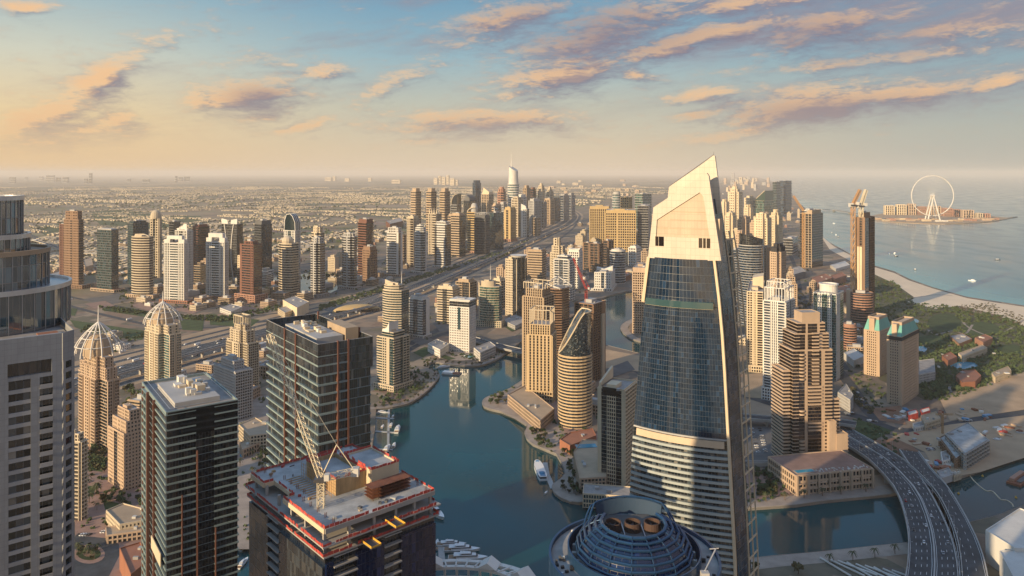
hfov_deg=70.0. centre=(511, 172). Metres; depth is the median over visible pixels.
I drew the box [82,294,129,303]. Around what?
car park
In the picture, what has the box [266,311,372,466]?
glass tower
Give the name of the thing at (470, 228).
residential tower
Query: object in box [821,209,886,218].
causeway bridge
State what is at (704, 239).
crown window
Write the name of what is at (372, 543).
loading platform
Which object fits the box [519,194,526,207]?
residential tower
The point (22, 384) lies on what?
window
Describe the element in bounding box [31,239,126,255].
flyover
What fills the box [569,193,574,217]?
residential tower
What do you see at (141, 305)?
plaza
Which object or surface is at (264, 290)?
block
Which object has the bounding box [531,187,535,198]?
residential tower
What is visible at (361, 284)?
road
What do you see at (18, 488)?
window
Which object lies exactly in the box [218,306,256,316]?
plaza
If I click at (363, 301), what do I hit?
car park
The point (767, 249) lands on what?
residential tower
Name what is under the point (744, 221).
residential tower
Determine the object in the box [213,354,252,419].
residential tower
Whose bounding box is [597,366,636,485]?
residential tower
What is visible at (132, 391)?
garden tree
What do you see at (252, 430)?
building
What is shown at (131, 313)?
lawn
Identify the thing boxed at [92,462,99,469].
garden tree
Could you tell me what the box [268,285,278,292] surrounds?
block
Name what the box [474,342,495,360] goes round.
building
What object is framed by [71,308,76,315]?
lawn
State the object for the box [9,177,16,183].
horizon block
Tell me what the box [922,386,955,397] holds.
road
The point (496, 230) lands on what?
residential tower
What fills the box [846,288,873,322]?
residential tower
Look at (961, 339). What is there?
building
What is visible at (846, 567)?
steel pipe
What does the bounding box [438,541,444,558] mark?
pontoon
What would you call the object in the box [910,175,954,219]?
ferris wheel
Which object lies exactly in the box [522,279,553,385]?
residential tower
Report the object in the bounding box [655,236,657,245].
crown window
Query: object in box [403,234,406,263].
residential tower
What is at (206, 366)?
block
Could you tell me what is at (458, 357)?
plaza
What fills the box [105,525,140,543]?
building
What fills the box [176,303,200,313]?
plaza
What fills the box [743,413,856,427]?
flyover
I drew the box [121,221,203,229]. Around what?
lawn
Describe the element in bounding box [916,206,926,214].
island block
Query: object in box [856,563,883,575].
steel pipe
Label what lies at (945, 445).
building
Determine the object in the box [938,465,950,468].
site container
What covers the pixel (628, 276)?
building
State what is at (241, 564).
yacht
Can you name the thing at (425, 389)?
promenade
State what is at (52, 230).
lawn
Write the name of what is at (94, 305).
plaza
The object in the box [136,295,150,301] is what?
block
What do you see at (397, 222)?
building
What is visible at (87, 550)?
palm tree
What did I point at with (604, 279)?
residential tower
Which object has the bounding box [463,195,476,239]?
residential tower
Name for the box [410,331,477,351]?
road
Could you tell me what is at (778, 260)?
residential tower
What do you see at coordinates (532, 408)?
building
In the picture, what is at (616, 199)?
residential tower
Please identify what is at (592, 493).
building
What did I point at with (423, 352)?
lawn
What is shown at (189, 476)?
glass tower
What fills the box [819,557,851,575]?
steel pipe
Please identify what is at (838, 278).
building
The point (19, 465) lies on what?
window
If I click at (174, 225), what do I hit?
residential tower
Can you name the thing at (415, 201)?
residential tower
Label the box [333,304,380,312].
station shell
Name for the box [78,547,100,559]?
lawn
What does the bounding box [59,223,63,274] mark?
residential tower
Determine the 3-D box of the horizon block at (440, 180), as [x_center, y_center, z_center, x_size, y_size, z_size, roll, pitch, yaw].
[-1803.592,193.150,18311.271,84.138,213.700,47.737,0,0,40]
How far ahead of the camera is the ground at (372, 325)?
3225.03 m
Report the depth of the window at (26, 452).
211.44 m
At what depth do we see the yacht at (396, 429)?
850.97 m
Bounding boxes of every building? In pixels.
[83,257,95,271]
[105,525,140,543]
[106,503,140,529]
[119,542,140,575]
[220,304,241,314]
[239,417,267,450]
[239,440,259,457]
[278,306,292,316]
[283,296,308,315]
[386,218,402,227]
[428,339,448,357]
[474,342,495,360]
[505,315,521,329]
[508,385,553,430]
[560,428,595,453]
[573,439,606,493]
[583,483,629,507]
[625,271,630,280]
[768,450,873,495]
[792,266,805,279]
[811,274,831,289]
[829,272,849,283]
[830,261,849,271]
[838,284,854,301]
[838,384,852,412]
[844,349,863,366]
[907,409,917,420]
[913,421,926,431]
[919,358,939,383]
[920,407,929,414]
[921,411,939,430]
[936,435,960,468]
[937,467,954,483]
[940,451,950,464]
[941,352,956,365]
[945,422,989,469]
[950,333,971,346]
[952,469,961,481]
[956,369,980,387]
[958,344,995,361]
[975,334,992,346]
[985,508,1023,570]
[992,366,1010,382]
[999,549,1023,575]
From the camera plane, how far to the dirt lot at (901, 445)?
801.95 m
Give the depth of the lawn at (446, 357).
1182.69 m
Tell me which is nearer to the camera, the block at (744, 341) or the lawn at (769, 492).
the lawn at (769, 492)
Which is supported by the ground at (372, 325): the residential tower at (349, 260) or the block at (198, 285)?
the residential tower at (349, 260)
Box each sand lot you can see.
[606,349,638,370]
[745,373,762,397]
[940,372,1023,420]
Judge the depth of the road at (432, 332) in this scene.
1369.49 m
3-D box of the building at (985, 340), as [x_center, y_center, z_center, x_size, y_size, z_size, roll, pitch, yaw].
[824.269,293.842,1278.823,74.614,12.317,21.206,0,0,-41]
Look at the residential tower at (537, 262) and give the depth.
1974.48 m
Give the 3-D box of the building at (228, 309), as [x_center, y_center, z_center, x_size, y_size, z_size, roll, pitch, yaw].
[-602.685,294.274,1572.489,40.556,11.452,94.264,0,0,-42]
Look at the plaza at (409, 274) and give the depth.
2189.82 m
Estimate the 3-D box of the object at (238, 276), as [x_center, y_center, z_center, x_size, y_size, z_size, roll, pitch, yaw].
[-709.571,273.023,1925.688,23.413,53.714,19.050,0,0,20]
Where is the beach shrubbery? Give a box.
[796,238,1022,413]
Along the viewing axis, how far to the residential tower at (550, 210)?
4229.75 m
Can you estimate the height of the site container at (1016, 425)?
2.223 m
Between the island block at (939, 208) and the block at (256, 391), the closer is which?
the block at (256, 391)
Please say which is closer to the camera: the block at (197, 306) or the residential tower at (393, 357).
the residential tower at (393, 357)
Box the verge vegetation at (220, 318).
[80,239,528,400]
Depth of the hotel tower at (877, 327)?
1080.85 m
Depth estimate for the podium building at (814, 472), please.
693.87 m
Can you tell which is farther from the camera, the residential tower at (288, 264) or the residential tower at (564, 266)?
the residential tower at (288, 264)
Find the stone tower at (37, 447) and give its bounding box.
[0,195,74,575]
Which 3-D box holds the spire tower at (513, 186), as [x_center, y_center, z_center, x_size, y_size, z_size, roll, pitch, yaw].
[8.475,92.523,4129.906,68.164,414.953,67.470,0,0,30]
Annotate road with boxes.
[71,296,277,319]
[71,305,265,328]
[75,211,580,399]
[75,213,576,392]
[75,218,569,383]
[75,220,560,373]
[75,224,548,367]
[75,535,118,575]
[217,264,433,302]
[349,236,536,294]
[410,282,549,344]
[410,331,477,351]
[545,215,580,248]
[588,240,593,279]
[742,395,1023,432]
[789,255,801,289]
[795,280,849,369]
[840,370,886,422]
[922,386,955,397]
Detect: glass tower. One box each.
[141,372,238,575]
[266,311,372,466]
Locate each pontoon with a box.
[387,409,389,451]
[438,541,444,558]
[543,462,552,488]
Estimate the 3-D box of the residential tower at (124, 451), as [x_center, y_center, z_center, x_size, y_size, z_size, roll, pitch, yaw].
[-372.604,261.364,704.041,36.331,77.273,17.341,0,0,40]
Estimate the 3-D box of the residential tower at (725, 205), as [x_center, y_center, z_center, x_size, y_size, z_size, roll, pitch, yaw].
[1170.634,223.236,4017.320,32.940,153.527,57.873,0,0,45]
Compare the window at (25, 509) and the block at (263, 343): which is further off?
the block at (263, 343)
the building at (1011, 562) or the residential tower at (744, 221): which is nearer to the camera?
the building at (1011, 562)
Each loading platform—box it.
[358,535,380,549]
[382,516,405,528]
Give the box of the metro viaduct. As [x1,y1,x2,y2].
[75,226,564,388]
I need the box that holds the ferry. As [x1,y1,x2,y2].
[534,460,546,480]
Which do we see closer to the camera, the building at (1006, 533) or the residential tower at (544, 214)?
the building at (1006, 533)
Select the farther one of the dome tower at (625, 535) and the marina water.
the marina water
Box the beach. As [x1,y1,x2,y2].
[823,238,1023,325]
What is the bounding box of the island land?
[872,213,1009,223]
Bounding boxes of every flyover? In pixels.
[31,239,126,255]
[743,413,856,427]
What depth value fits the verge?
1543.61 m
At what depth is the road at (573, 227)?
3745.15 m
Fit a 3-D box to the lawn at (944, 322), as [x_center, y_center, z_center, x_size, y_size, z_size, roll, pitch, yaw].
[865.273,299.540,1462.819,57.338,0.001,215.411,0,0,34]
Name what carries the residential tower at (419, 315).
on the ground at (372, 325)
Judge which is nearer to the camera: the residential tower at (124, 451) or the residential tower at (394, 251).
the residential tower at (124, 451)
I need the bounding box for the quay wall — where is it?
[372,291,1022,557]
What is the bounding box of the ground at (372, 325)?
[0,175,1023,575]
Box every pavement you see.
[484,386,582,501]
[548,400,596,439]
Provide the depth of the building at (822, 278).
1917.02 m
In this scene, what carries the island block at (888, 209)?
on the island land
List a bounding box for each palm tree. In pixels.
[82,548,91,555]
[891,544,899,551]
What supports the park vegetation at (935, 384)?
on the park at (917, 317)
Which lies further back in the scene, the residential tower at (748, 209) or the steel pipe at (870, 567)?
the residential tower at (748, 209)
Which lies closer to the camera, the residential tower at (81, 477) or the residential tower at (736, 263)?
the residential tower at (81, 477)
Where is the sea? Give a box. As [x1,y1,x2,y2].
[747,175,1023,304]
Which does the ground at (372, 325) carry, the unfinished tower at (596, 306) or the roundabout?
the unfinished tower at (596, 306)
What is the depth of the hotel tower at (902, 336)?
949.67 m
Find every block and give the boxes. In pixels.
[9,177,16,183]
[45,175,55,181]
[62,177,68,182]
[104,330,122,338]
[113,341,130,349]
[127,393,140,408]
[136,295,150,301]
[144,302,153,305]
[153,283,163,292]
[181,369,186,374]
[183,176,190,181]
[188,289,199,296]
[190,302,206,310]
[193,282,205,289]
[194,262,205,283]
[194,295,211,302]
[196,360,219,372]
[203,300,215,307]
[218,295,234,304]
[229,284,239,292]
[235,301,244,305]
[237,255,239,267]
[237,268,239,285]
[253,385,259,398]
[259,341,265,347]
[259,347,267,356]
[259,360,267,376]
[260,298,276,307]
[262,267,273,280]
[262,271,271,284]
[262,288,269,293]
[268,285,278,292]
[271,280,278,284]
[271,290,289,298]
[297,290,313,299]
[325,282,332,287]
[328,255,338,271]
[328,276,335,280]
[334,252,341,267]
[336,276,341,281]
[365,277,378,285]
[377,271,383,276]
[438,176,441,184]
[442,177,445,184]
[446,175,449,184]
[450,178,454,184]
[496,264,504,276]
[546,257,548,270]
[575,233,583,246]
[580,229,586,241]
[592,380,595,392]
[592,397,596,414]
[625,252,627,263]
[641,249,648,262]
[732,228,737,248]
[738,335,745,344]
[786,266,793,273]
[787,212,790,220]
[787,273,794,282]
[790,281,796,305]
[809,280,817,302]
[846,343,863,353]
[856,323,862,333]
[857,336,863,343]
[883,205,894,214]
[895,204,906,214]
[907,204,915,214]
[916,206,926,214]
[927,206,940,214]
[941,208,952,215]
[952,209,960,216]
[960,210,973,217]
[975,213,982,217]
[983,213,990,217]
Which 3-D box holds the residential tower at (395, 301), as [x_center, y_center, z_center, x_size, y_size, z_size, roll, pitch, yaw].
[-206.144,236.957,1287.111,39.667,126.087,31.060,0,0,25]
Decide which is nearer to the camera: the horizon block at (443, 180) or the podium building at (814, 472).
the podium building at (814, 472)
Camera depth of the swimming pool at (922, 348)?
1243.82 m
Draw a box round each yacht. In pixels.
[237,557,247,569]
[383,444,389,452]
[394,425,399,433]
[432,507,443,519]
[437,539,465,546]
[444,543,479,552]
[448,551,487,559]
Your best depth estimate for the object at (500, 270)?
1856.36 m
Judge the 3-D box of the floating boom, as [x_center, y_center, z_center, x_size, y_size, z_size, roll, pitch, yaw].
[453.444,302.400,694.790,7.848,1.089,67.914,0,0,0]
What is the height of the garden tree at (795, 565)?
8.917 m
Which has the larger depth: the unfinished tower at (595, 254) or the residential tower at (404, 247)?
the residential tower at (404, 247)
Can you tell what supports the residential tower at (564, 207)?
on the ground at (372, 325)
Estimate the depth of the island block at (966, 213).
4831.36 m
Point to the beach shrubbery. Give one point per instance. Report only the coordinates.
(856, 396)
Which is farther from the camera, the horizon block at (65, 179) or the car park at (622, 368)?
the horizon block at (65, 179)
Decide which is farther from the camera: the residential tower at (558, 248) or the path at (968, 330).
the residential tower at (558, 248)
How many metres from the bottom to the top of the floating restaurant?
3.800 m
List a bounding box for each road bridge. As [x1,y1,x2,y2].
[476,337,521,353]
[839,425,962,575]
[899,449,987,575]
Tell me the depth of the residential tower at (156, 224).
2081.93 m
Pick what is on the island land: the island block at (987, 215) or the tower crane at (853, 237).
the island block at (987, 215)
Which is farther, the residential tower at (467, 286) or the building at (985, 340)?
the residential tower at (467, 286)
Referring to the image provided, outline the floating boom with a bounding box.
[970,476,1013,506]
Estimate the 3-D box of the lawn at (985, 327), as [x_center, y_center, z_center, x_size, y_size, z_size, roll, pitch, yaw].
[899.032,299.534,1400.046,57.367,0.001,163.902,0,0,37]
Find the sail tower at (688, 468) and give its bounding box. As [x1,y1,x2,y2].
[629,155,758,575]
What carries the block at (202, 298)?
on the ground at (372, 325)
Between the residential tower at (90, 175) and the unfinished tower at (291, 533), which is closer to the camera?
the unfinished tower at (291, 533)
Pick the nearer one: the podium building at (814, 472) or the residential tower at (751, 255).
the podium building at (814, 472)
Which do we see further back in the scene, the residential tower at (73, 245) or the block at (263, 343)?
the residential tower at (73, 245)
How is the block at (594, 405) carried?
on the ground at (372, 325)
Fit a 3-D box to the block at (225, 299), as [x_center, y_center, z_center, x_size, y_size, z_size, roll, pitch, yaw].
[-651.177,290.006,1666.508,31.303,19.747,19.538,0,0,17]
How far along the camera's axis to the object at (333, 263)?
2215.32 m
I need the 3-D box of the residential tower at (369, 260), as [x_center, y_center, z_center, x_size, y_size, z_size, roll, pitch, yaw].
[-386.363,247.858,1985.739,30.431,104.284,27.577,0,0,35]
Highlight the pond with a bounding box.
[198,273,358,294]
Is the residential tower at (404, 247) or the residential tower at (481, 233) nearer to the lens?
the residential tower at (404, 247)
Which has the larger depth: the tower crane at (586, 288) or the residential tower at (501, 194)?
the residential tower at (501, 194)
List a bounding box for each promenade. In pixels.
[370,350,507,408]
[620,319,640,340]
[747,484,895,507]
[751,542,907,569]
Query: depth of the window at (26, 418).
211.44 m
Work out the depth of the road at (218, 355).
1565.57 m
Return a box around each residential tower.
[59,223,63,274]
[64,210,90,288]
[74,305,123,449]
[75,429,88,520]
[88,173,92,183]
[90,228,124,292]
[108,403,140,490]
[125,234,159,298]
[127,219,148,284]
[143,292,181,380]
[150,210,161,277]
[159,235,192,303]
[169,220,180,241]
[175,224,192,288]
[192,223,209,279]
[203,233,233,298]
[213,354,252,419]
[221,218,242,279]
[226,313,259,384]
[234,239,267,303]
[254,219,271,268]
[279,236,298,295]
[284,213,300,281]
[310,236,329,297]
[311,225,324,239]
[337,232,361,289]
[358,217,373,274]
[362,244,376,282]
[373,320,412,391]
[382,271,408,333]
[384,226,404,276]
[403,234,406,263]
[407,215,418,267]
[409,293,431,338]
[410,188,420,223]
[411,224,429,273]
[426,188,436,230]
[428,207,441,255]
[432,220,452,267]
[437,283,459,323]
[440,188,449,220]
[449,296,475,352]
[451,194,461,212]
[451,212,465,256]
[455,276,476,310]
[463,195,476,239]
[465,203,480,252]
[472,180,480,211]
[474,212,489,253]
[476,265,504,327]
[481,187,493,213]
[489,207,503,249]
[492,203,501,211]
[493,276,504,308]
[497,187,505,203]
[500,202,506,235]
[503,206,517,241]
[505,254,526,316]
[511,196,522,236]
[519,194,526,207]
[521,204,528,236]
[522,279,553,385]
[523,185,530,207]
[525,305,557,402]
[527,247,546,283]
[528,198,541,232]
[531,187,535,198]
[532,217,539,235]
[538,183,544,201]
[542,202,546,227]
[544,197,554,223]
[546,187,553,197]
[546,276,571,356]
[550,237,566,286]
[553,254,574,301]
[554,198,560,220]
[558,307,591,428]
[559,194,568,219]
[568,247,582,288]
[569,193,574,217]
[589,205,609,242]
[593,265,616,290]
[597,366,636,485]
[605,208,635,252]
[610,248,625,283]
[612,192,620,208]
[621,196,631,208]
[628,245,640,265]
[632,261,645,333]
[635,193,651,229]
[637,204,650,250]
[721,199,728,226]
[725,211,736,238]
[728,186,742,219]
[733,247,738,299]
[735,230,743,246]
[737,215,751,234]
[738,233,763,324]
[744,196,755,206]
[744,204,752,219]
[746,273,764,372]
[750,220,753,236]
[753,190,773,216]
[754,212,771,246]
[761,278,794,400]
[764,245,770,298]
[769,209,782,245]
[770,243,785,296]
[772,181,780,211]
[779,180,791,213]
[783,236,797,254]
[813,282,843,380]
[843,321,856,348]
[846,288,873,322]
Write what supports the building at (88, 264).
on the ground at (372, 325)
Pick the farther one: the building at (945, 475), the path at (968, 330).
the path at (968, 330)
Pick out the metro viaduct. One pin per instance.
(201, 351)
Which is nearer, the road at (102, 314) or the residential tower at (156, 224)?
the road at (102, 314)
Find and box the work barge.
[1006,470,1023,487]
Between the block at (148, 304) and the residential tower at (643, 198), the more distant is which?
the residential tower at (643, 198)
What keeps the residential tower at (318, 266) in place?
on the ground at (372, 325)
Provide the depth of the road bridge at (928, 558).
621.12 m
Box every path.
[928,325,972,334]
[961,310,1013,339]
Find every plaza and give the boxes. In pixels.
[75,447,140,575]
[86,301,113,308]
[133,300,159,310]
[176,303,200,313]
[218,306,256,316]
[237,395,267,548]
[384,267,443,277]
[432,345,491,360]
[746,469,789,499]
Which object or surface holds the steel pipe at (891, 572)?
on the ground at (372, 325)
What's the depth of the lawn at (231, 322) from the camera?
1460.23 m
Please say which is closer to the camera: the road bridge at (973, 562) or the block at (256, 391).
the road bridge at (973, 562)
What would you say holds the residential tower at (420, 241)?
on the ground at (372, 325)
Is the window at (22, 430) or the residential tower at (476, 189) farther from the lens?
the residential tower at (476, 189)
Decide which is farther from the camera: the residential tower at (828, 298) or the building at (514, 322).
the building at (514, 322)
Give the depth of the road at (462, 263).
2578.07 m
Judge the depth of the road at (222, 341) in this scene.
1686.03 m
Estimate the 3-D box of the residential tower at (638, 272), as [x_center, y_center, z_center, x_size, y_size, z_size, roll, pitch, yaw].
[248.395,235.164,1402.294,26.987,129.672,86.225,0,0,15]
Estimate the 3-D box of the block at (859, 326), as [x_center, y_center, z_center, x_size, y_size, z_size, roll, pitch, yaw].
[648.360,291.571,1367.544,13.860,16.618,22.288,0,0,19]
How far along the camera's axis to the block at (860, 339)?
1281.77 m
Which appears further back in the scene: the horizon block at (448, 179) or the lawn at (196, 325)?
the horizon block at (448, 179)
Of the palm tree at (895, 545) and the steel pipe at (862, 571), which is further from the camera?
the palm tree at (895, 545)
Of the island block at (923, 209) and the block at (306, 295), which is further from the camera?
the island block at (923, 209)
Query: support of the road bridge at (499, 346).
on the ground at (372, 325)
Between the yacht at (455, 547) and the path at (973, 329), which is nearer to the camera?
the yacht at (455, 547)
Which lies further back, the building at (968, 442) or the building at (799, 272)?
the building at (799, 272)
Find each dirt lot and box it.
[873,406,905,424]
[873,438,917,456]
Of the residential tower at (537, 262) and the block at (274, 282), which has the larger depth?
the residential tower at (537, 262)
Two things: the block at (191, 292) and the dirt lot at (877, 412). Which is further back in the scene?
the block at (191, 292)
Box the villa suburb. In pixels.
[0,186,668,268]
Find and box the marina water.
[237,292,1023,575]
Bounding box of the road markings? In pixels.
[75,234,554,399]
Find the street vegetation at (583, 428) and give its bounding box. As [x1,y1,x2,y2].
[81,214,1023,539]
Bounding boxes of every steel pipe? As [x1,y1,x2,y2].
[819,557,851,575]
[830,559,864,575]
[838,560,877,575]
[846,561,871,575]
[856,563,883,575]
[865,565,894,575]
[883,568,900,575]
[892,569,904,575]
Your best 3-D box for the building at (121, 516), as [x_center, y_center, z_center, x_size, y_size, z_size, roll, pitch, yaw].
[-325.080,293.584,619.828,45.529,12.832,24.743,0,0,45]
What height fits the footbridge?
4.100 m
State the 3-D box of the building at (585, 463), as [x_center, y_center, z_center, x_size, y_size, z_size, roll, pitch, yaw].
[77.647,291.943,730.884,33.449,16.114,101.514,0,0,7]
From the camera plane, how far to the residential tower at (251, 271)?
1690.40 m
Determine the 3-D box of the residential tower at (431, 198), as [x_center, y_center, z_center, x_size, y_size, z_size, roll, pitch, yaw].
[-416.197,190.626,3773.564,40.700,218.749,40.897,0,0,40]
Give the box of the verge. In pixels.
[75,210,582,403]
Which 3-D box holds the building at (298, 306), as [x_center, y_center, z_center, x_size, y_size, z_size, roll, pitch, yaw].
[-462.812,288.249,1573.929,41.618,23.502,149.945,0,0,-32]
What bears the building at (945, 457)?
on the ground at (372, 325)
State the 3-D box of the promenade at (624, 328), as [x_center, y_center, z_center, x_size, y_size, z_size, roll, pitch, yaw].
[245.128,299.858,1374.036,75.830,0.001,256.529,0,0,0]
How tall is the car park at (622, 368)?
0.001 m
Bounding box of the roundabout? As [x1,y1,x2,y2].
[75,545,104,563]
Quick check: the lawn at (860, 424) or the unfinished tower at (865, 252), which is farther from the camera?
the unfinished tower at (865, 252)
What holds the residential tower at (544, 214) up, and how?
on the ground at (372, 325)
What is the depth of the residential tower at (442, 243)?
2318.22 m
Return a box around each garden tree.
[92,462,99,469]
[127,389,134,397]
[751,561,759,574]
[791,561,803,573]
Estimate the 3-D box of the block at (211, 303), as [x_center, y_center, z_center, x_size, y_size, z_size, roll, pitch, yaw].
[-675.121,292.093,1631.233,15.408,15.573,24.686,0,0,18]
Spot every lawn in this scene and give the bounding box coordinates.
[30,224,58,234]
[70,320,143,339]
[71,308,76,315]
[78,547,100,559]
[88,452,102,471]
[88,486,94,496]
[90,210,208,225]
[104,307,151,317]
[104,500,118,509]
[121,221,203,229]
[180,320,203,330]
[210,314,258,326]
[413,347,429,356]
[441,355,455,359]
[757,483,777,494]
[853,419,891,439]
[876,280,888,284]
[919,335,944,343]
[928,313,960,331]
[963,322,999,335]
[997,344,1021,354]
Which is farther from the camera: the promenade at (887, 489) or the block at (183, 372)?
the block at (183, 372)
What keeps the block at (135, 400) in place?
on the ground at (372, 325)
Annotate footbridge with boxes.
[745,460,767,465]
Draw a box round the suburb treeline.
[0,187,665,279]
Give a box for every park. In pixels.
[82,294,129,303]
[322,295,378,311]
[411,337,433,344]
[431,319,448,331]
[606,361,634,376]
[746,425,773,466]
[845,275,1023,399]
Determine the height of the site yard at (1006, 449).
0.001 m
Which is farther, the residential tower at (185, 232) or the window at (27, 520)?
the residential tower at (185, 232)
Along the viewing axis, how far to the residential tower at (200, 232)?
2030.72 m
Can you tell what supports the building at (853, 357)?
on the ground at (372, 325)
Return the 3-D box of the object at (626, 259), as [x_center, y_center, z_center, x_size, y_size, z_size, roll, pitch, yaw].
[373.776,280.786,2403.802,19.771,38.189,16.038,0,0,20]
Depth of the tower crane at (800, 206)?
2192.44 m
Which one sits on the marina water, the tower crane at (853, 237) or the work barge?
the work barge
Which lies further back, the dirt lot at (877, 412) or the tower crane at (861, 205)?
the tower crane at (861, 205)
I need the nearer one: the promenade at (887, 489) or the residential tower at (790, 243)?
the promenade at (887, 489)
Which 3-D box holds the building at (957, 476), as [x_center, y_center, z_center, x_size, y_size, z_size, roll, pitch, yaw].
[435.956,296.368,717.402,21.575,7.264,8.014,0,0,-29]
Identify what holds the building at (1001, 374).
on the ground at (372, 325)
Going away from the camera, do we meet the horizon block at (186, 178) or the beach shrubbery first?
the beach shrubbery
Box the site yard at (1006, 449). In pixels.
[890,415,1023,474]
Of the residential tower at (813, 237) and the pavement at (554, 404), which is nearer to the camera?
the pavement at (554, 404)
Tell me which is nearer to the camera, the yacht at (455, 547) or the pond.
the yacht at (455, 547)
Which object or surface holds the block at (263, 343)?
on the verge
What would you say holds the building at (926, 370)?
on the ground at (372, 325)
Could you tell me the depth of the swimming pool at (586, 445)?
764.61 m
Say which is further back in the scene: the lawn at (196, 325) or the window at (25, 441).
the lawn at (196, 325)
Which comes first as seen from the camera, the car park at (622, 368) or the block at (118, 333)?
the car park at (622, 368)
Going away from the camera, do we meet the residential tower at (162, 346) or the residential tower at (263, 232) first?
the residential tower at (162, 346)
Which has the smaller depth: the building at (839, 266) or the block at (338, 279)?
the block at (338, 279)
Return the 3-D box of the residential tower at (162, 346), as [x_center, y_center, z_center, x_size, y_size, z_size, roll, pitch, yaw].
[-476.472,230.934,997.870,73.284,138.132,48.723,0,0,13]
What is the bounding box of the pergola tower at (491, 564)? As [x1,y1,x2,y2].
[436,555,534,575]
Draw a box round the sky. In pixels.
[0,0,1023,174]
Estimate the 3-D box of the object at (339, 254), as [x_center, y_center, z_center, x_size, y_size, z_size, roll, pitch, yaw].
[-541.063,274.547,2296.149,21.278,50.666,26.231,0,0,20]
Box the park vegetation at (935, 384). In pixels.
[875,279,1023,397]
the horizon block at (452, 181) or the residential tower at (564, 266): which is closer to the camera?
the residential tower at (564, 266)
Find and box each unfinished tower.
[245,443,440,575]
[574,297,605,380]
[583,241,592,269]
[589,241,602,271]
[602,239,613,265]
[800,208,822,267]
[856,211,874,312]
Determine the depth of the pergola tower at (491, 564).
319.10 m
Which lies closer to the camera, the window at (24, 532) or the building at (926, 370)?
the window at (24, 532)
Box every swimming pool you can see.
[575,443,596,447]
[919,346,926,351]
[950,362,976,368]
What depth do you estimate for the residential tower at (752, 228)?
2838.76 m
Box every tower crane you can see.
[266,333,359,508]
[573,258,591,297]
[792,195,807,269]
[848,189,861,291]
[856,189,867,216]
[935,413,952,433]
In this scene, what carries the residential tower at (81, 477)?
on the ground at (372, 325)
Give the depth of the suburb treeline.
6467.37 m
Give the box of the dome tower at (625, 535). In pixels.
[549,495,721,575]
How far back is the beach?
1737.85 m
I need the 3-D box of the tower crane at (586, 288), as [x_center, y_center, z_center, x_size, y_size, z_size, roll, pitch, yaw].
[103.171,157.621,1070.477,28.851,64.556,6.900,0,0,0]
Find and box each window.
[8,380,30,390]
[8,392,30,401]
[8,403,30,413]
[8,414,30,424]
[8,426,30,436]
[8,437,30,447]
[8,448,30,459]
[8,460,30,470]
[8,471,30,482]
[8,482,30,493]
[8,494,30,505]
[8,505,30,516]
[8,516,30,528]
[8,528,30,539]
[8,539,30,551]
[8,550,30,562]
[8,562,30,574]
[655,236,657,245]
[659,236,663,245]
[699,238,701,247]
[703,238,705,247]
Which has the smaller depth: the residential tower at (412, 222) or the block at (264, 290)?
the block at (264, 290)
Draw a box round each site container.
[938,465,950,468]
[1011,423,1021,427]
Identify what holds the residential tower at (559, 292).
on the ground at (372, 325)
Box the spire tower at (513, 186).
[507,153,519,205]
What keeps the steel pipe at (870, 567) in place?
on the ground at (372, 325)
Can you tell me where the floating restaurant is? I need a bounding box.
[441,370,461,375]
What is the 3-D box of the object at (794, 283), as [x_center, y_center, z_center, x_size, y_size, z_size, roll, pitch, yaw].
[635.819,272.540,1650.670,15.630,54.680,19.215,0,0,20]
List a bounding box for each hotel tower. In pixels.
[771,309,848,455]
[864,313,890,376]
[886,316,918,405]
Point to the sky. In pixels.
(96, 87)
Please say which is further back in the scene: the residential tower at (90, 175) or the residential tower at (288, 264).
the residential tower at (90, 175)
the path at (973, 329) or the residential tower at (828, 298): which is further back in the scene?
the path at (973, 329)
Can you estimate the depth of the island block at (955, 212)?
4936.10 m

